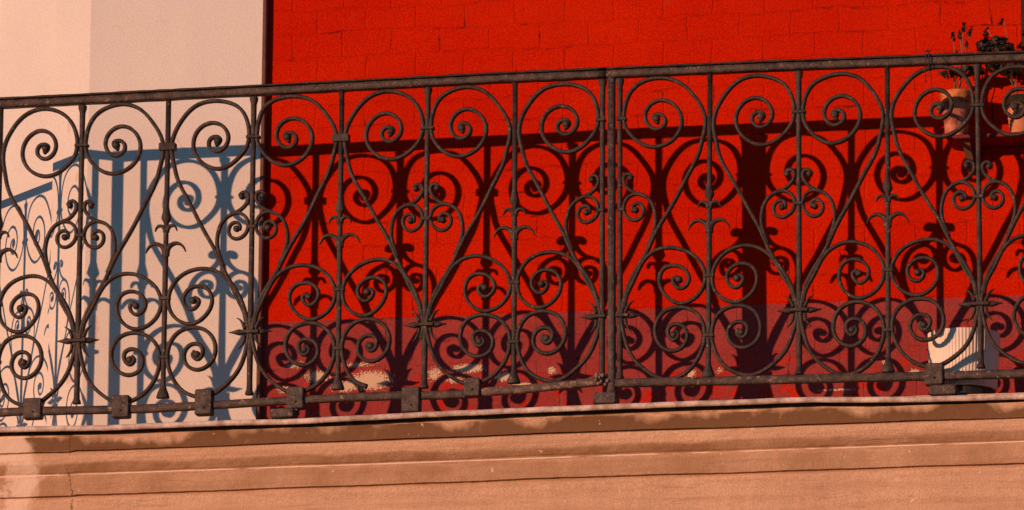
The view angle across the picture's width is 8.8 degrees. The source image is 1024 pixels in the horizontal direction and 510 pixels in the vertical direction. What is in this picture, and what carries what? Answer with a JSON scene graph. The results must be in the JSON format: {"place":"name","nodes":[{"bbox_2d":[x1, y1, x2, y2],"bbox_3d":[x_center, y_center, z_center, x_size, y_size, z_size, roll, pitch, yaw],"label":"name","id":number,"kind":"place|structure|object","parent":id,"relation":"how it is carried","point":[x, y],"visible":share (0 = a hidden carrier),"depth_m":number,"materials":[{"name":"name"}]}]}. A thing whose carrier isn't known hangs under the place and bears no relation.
{"place":"outdoors","nodes":[
{"label":"outdoors","id":0,"kind":"place"},
{"bbox_2d":[0,0,267,426],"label":"plaster wall","id":1,"kind":"structure","parent":0,"point":[50,47],"depth_m":19.76,"materials":[{"name":"beige paint"}]},
{"label":"street","id":2,"kind":"structure","parent":0,"visible":0},
{"bbox_2d":[261,0,1023,418],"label":"brick wall","id":3,"kind":"structure","parent":2,"relation":"on","point":[319,40],"depth_m":19.41,"materials":[{"name":"red brick"}]},
{"bbox_2d":[0,392,1023,509],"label":"balcony ledge","id":4,"kind":"object","parent":3,"relation":"attached to","point":[952,452],"visible":1,"depth_m":18.82,"materials":[{"name":"stone"}]},
{"bbox_2d":[0,67,619,420],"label":"balcony railing","id":5,"kind":"object","parent":4,"relation":"on","point":[296,400],"visible":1,"depth_m":19.13,"materials":[{"name":"metal"}]},
{"bbox_2d":[606,50,1023,395],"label":"balcony railing","id":6,"kind":"object","parent":4,"relation":"on","point":[933,376],"visible":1,"depth_m":18.82,"materials":[{"name":"metal"}]},
{"bbox_2d":[925,50,931,103],"bbox_3d":[1.189,-0.496,18.844,0.019,0.189,0.051,-5,-14,23],"label":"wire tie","id":7,"kind":"object","parent":6,"relation":"attached to","point":[929,70],"visible":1,"depth_m":18.84,"materials":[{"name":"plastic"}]},
{"bbox_2d":[927,327,999,394],"bbox_3d":[1.281,0.322,18.771,0.208,0.194,0.208,-2,-13,12],"label":"ribbed planter","id":8,"kind":"object","parent":4,"relation":"on","point":[947,343],"visible":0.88,"depth_m":18.69,"materials":[{"name":"white ceramic"}]},
{"bbox_2d":[946,132,1023,171],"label":"wall shelf","id":9,"kind":"object","parent":3,"relation":"attached to","point":[966,143],"depth_m":19.12,"materials":[{"name":"red paint"}]},
{"bbox_2d":[938,22,985,134],"bbox_3d":[1.305,-0.510,19.172,0.135,0.353,0.098,-2,-13,12],"label":"potted plant","id":10,"kind":"object","parent":9,"relation":"on","point":[956,118],"visible":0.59,"depth_m":19.13,"materials":[{"name":"orange plant"}]},
{"bbox_2d":[975,18,1023,131],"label":"potted plant","id":11,"kind":"object","parent":9,"relation":"on","point":[996,43],"visible":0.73,"depth_m":19.12,"materials":[{"name":"orange plant"}]},
{"bbox_2d":[1021,0,1023,49],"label":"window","id":12,"kind":"structure","parent":3,"relation":"attached to","point":[1022,24],"depth_m":19.23,"materials":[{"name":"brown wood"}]}
]}

